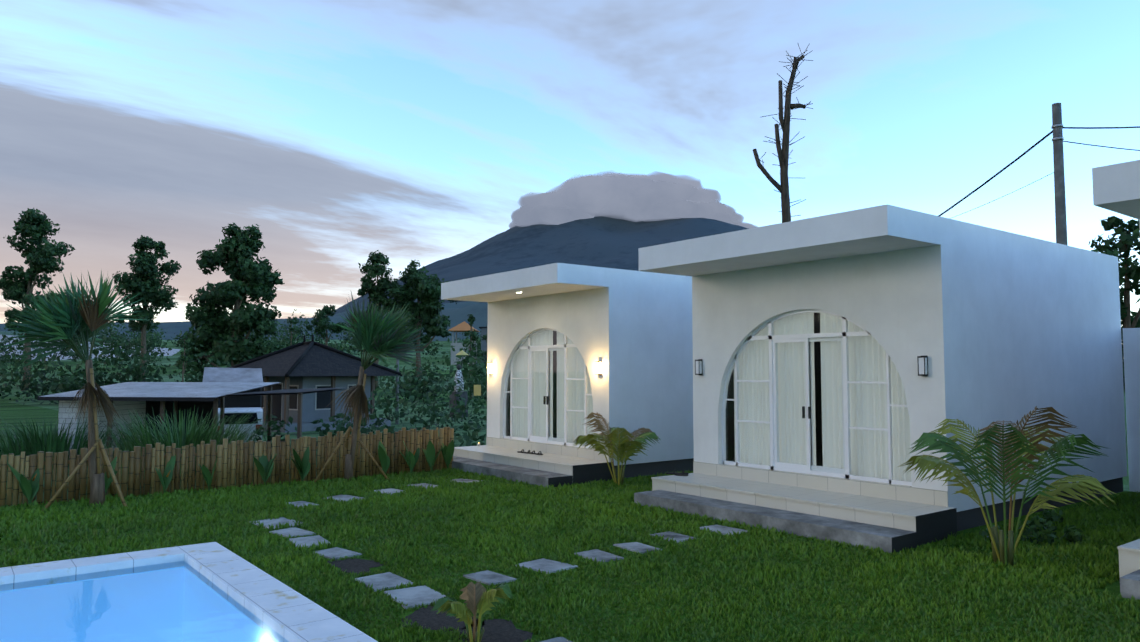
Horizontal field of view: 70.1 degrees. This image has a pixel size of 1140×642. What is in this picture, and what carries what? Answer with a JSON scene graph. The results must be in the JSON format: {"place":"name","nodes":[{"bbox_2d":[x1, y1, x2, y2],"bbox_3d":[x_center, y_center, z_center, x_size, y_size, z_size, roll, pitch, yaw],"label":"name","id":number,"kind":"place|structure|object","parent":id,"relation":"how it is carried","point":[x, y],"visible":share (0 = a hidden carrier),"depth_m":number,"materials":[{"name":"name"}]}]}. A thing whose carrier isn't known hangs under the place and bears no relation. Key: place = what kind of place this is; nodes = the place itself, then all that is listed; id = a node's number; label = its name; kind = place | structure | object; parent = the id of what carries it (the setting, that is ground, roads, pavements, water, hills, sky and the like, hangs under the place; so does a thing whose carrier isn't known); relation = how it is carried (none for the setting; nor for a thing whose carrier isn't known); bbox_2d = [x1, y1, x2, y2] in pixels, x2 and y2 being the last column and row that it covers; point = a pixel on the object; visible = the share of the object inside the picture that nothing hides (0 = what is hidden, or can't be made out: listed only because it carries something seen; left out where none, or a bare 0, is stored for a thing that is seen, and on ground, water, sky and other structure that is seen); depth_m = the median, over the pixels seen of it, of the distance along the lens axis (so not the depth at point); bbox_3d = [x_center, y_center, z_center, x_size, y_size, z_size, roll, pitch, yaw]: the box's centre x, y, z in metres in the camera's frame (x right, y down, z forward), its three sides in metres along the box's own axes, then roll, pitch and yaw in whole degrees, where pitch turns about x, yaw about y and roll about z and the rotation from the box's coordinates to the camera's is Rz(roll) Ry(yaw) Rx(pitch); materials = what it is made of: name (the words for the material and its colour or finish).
{"place":"outdoors","nodes":[
{"label":"outdoors","id":0,"kind":"place"},
{"bbox_2d":[0,332,116,358],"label":"hill","id":1,"kind":"structure","parent":0,"point":[7,333],"depth_m":308.85,"materials":[{"name":"green plant"}]},
{"bbox_2d":[0,338,486,415],"bbox_3d":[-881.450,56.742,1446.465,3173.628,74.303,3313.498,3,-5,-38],"label":"farmland slope","id":2,"kind":"structure","parent":0,"point":[12,406],"depth_m":133.01,"materials":[{"name":"green plant"}]},
{"bbox_2d":[0,208,74,390],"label":"tree","id":3,"kind":"object","parent":2,"relation":"on","point":[40,256],"visible":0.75,"depth_m":96.52,"materials":[{"name":"green plant"}]},
{"bbox_2d":[0,335,180,360],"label":"greenhouses","id":4,"kind":"object","parent":2,"relation":"on","point":[173,351],"visible":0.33,"depth_m":254.21,"materials":[{"name":"metal"}]},
{"bbox_2d":[112,235,181,379],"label":"tree","id":5,"kind":"object","parent":2,"relation":"on","point":[144,277],"visible":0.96,"depth_m":113.19,"materials":[{"name":"green plant"}]},
{"bbox_2d":[177,339,193,381],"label":"tree","id":6,"kind":"object","parent":2,"relation":"on","point":[186,345],"visible":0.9,"depth_m":70.66,"materials":[{"name":"green plant"}]},
{"bbox_2d":[175,223,289,373],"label":"tree","id":7,"kind":"object","parent":2,"relation":"on","point":[249,277],"visible":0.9,"depth_m":84.31,"materials":[{"name":"green plant"}]},
{"bbox_2d":[0,309,486,404],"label":"shrub belt","id":8,"kind":"object","parent":2,"relation":"on","point":[78,383],"visible":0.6,"depth_m":80.02,"materials":[{"name":"green plant"}]},
{"bbox_2d":[288,317,300,345],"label":"tree","id":9,"kind":"object","parent":2,"relation":"on","point":[291,321],"visible":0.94,"depth_m":136.46,"materials":[{"name":"green plant"}]},
{"bbox_2d":[306,305,347,345],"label":"tree","id":10,"kind":"object","parent":2,"relation":"on","point":[320,324],"visible":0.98,"depth_m":125.70,"materials":[{"name":"green plant"}]},
{"bbox_2d":[357,250,413,387],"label":"tree","id":11,"kind":"object","parent":2,"relation":"on","point":[374,268],"visible":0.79,"depth_m":105.20,"materials":[{"name":"green plant"}]},
{"bbox_2d":[382,260,457,389],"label":"tree","id":12,"kind":"object","parent":2,"relation":"on","point":[426,307],"visible":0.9,"depth_m":105.07,"materials":[{"name":"green plant"}]},
{"bbox_2d":[461,314,481,398],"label":"tree","id":13,"kind":"object","parent":2,"relation":"on","point":[471,319],"visible":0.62,"depth_m":85.26,"materials":[{"name":"green plant"}]},
{"bbox_2d":[477,334,486,374],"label":"tree","id":14,"kind":"object","parent":2,"relation":"on","point":[484,337],"visible":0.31,"depth_m":94.97,"materials":[{"name":"green plant"}]},
{"bbox_2d":[228,335,401,432],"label":"neighbour house","id":15,"kind":"structure","parent":0,"point":[305,364],"depth_m":47.76,"materials":[{"name":"tile"}]},
{"bbox_2d":[238,301,487,340],"bbox_3d":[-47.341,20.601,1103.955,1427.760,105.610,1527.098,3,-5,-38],"label":"ridge","id":16,"kind":"structure","parent":0,"point":[458,312],"depth_m":968.81,"materials":[{"name":"green plant"}]},
{"bbox_2d":[327,215,747,315],"bbox_3d":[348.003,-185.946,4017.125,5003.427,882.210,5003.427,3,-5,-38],"label":"mountain","id":17,"kind":"structure","parent":0,"point":[608,242],"depth_m":3221.67,"materials":[{"name":"grey stone"}]},
{"bbox_2d":[0,318,1123,361],"bbox_3d":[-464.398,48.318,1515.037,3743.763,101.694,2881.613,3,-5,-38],"label":"ridge","id":18,"kind":"structure","parent":0,"point":[170,329],"depth_m":1332.01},
{"bbox_2d":[0,391,1139,641],"bbox_3d":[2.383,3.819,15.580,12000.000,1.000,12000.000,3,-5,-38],"label":"ground","id":19,"kind":"structure","parent":0,"point":[52,419],"depth_m":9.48,"materials":[{"name":"green plant"}]},
{"bbox_2d":[0,270,144,510],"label":"fan palm","id":20,"kind":"object","parent":19,"relation":"on","point":[69,315],"visible":1,"depth_m":14.32,"materials":[{"name":"green plant"}]},
{"bbox_2d":[0,413,151,470],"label":"tall grass","id":21,"kind":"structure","parent":19,"relation":"on","point":[48,441],"depth_m":28.86,"materials":[{"name":"green plant"}]},
{"bbox_2d":[73,403,280,479],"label":"tall grass","id":22,"kind":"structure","parent":19,"relation":"on","point":[193,435],"depth_m":26.72,"materials":[{"name":"green plant"}]},
{"bbox_2d":[0,542,377,641],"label":"pool","id":23,"kind":"structure","parent":19,"relation":"on","point":[286,613],"depth_m":9.41,"materials":[{"name":"liquid"}]},
{"bbox_2d":[0,561,280,641],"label":"pool water","id":24,"kind":"structure","parent":23,"relation":"in","point":[122,572],"depth_m":8.18,"materials":[{"name":"blue liquid"}]},
{"bbox_2d":[37,367,348,456],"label":"shed","id":25,"kind":"structure","parent":19,"relation":"on","point":[222,389],"depth_m":32.88,"materials":[{"name":"white metal"}]},
{"bbox_2d":[0,427,453,506],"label":"bamboo fence","id":26,"kind":"object","parent":19,"relation":"on","point":[239,465],"visible":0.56,"depth_m":16.26,"materials":[{"name":"brown wood"}]},
{"bbox_2d":[8,440,453,503],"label":"fence-side plants","id":27,"kind":"object","parent":19,"relation":"on","point":[30,488],"visible":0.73,"depth_m":16.73,"materials":[{"name":"green plant"}]},
{"bbox_2d":[218,407,262,441],"bbox_3d":[-14.914,4.774,36.580,1.870,1.720,4.420,2,-4,-23],"label":"parked suv","id":28,"kind":"object","parent":19,"relation":"on","point":[257,412],"visible":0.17,"depth_m":34.81,"materials":[{"name":"white paint"}]},
{"bbox_2d":[253,365,486,457],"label":"garden bushes","id":29,"kind":"object","parent":19,"relation":"on","point":[432,410],"visible":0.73,"depth_m":38.78,"materials":[{"name":"green plant"}]},
{"bbox_2d":[314,292,427,481],"bbox_3d":[-4.222,1.380,17.649,2.172,4.160,2.008,0,-4,7],"label":"fan palm","id":30,"kind":"object","parent":19,"relation":"on","point":[380,337],"visible":1,"depth_m":17.49,"materials":[{"name":"green plant"}]},
{"bbox_2d":[395,313,398,423],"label":"pole","id":31,"kind":"object","parent":19,"relation":"on","point":[397,387],"visible":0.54,"depth_m":51.98,"materials":[{"name":"concrete"}]},
{"bbox_2d":[449,350,480,416],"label":"shrine statue","id":32,"kind":"object","parent":19,"relation":"on","point":[459,376],"visible":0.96,"depth_m":59.67,"materials":[{"name":"stone"}]},
{"bbox_2d":[448,321,486,364],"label":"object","id":33,"kind":"object","parent":19,"relation":"on","point":[464,326],"visible":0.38,"depth_m":168.38,"materials":[{"name":"grey"}]},
{"bbox_2d":[431,582,512,641],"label":"plant","id":34,"kind":"object","parent":19,"relation":"on","point":[480,599],"visible":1,"depth_m":6.96,"materials":[{"name":"green plant"}]},
{"bbox_2d":[250,478,746,641],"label":"stepping stones","id":35,"kind":"object","parent":19,"relation":"on","point":[500,630],"visible":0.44,"depth_m":9.31,"materials":[{"name":"stone"}]},
{"bbox_2d":[441,263,693,487],"bbox_3d":[1.411,1.357,21.221,8.670,4.620,5.150,3,-5,-38],"label":"villa","id":36,"kind":"object","parent":19,"relation":"on","point":[631,330],"visible":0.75,"depth_m":18.61,"materials":[{"name":"paint"}]},
{"bbox_2d":[487,363,491,373],"bbox_3d":[-2.124,1.259,21.494,0.094,0.310,0.110,3,-5,-38],"label":"wall lamp","id":37,"kind":"object","parent":36,"relation":"attached to","point":[489,368],"visible":1,"depth_m":21.46,"materials":[{"name":"white glass"}]},
{"bbox_2d":[503,328,592,447],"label":"villa windows","id":38,"kind":"structure","parent":36,"relation":"in","point":[549,438],"depth_m":19.75,"materials":[{"name":"white metal"}]},
{"bbox_2d":[513,330,592,442],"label":"villa curtains","id":39,"kind":"object","parent":36,"relation":"in","point":[539,360],"depth_m":19.98,"materials":[{"name":"white fabric"}]},
{"bbox_2d":[595,361,601,374],"bbox_3d":[0.631,1.036,17.943,0.094,0.310,0.110,3,-5,-38],"label":"wall lamp","id":40,"kind":"object","parent":36,"relation":"attached to","point":[598,367],"visible":1,"depth_m":17.91,"materials":[{"name":"white glass"}]},
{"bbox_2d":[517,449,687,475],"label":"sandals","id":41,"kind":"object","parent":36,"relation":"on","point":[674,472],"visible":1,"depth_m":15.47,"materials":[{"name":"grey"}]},
{"bbox_2d":[574,412,659,485],"bbox_3d":[1.041,2.659,16.875,1.970,1.489,1.828,1,-4,-10],"label":"areca palm","id":42,"kind":"object","parent":19,"relation":"on","point":[622,442],"visible":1,"depth_m":16.62,"materials":[{"name":"green plant"}]},
{"bbox_2d":[753,43,812,222],"bbox_3d":[7.821,-3.011,29.432,2.177,14.385,1.347,-1,-4,21],"label":"bare tree","id":43,"kind":"object","parent":19,"relation":"on","point":[783,158],"visible":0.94,"depth_m":29.52,"materials":[{"name":"brown plant"}]},
{"bbox_2d":[634,204,1126,552],"bbox_3d":[6.003,0.986,15.303,8.670,4.620,5.150,3,-5,-38],"label":"villa","id":44,"kind":"object","parent":19,"relation":"on","point":[993,325],"visible":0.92,"depth_m":13.15,"materials":[{"name":"paint"}]},
{"bbox_2d":[695,359,702,374],"bbox_3d":[2.467,0.888,15.576,0.094,0.310,0.110,3,-5,-38],"label":"wall lamp","id":45,"kind":"object","parent":44,"relation":"attached to","point":[698,367],"visible":1,"depth_m":15.55,"materials":[{"name":"white glass"}]},
{"bbox_2d":[721,309,911,485],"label":"villa windows","id":46,"kind":"structure","parent":44,"relation":"in","point":[809,467],"depth_m":13.81,"materials":[{"name":"white metal"}]},
{"bbox_2d":[734,312,911,480],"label":"villa curtains","id":47,"kind":"object","parent":44,"relation":"in","point":[863,401],"depth_m":13.74,"materials":[{"name":"white fabric"}]},
{"bbox_2d":[917,355,927,375],"bbox_3d":[5.222,0.665,12.024,0.094,0.310,0.110,3,-5,-38],"label":"wall lamp","id":48,"kind":"object","parent":44,"relation":"attached to","point":[922,361],"visible":1,"depth_m":12.00,"materials":[{"name":"white glass"}]},
{"bbox_2d":[898,406,1117,565],"bbox_3d":[5.484,1.996,10.061,2.681,1.961,2.240,3,-5,-38],"label":"areca palm","id":49,"kind":"object","parent":19,"relation":"on","point":[1022,445],"visible":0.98,"depth_m":9.71,"materials":[{"name":"green plant"}]},
{"bbox_2d":[979,509,1083,544],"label":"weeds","id":50,"kind":"object","parent":19,"relation":"on","point":[1071,533],"visible":0.94,"depth_m":11.22,"materials":[{"name":"green plant"}]},
{"bbox_2d":[938,103,1139,245],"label":"utility pole","id":51,"kind":"object","parent":19,"relation":"on","point":[1057,127],"visible":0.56,"depth_m":21.76,"materials":[{"name":"concrete"}]},
{"bbox_2d":[1088,216,1139,448],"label":"tree","id":52,"kind":"object","parent":19,"relation":"on","point":[1126,242],"visible":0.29,"depth_m":35.25,"materials":[{"name":"green plant"}]},
{"bbox_2d":[1092,160,1139,598],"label":"villa","id":53,"kind":"object","parent":19,"relation":"on","point":[1116,187],"visible":0.93,"depth_m":8.94,"materials":[{"name":"paint"}]},
{"bbox_2d":[0,0,1139,360],"label":"sky","id":54,"kind":"structure","parent":0,"point":[345,131],"materials":[{"name":"blue"}]},
{"bbox_2d":[509,172,755,228],"bbox_3d":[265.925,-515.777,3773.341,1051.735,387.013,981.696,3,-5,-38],"label":"cloud","id":55,"kind":"structure","parent":0,"point":[657,196],"depth_m":3464.40,"materials":[{"name":"grey"}]},
{"bbox_2d":[1123,328,1139,491],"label":"boundary wall","id":56,"kind":"structure","parent":0,"point":[1131,343],"depth_m":15.95,"materials":[{"name":"white paint"}]}
]}

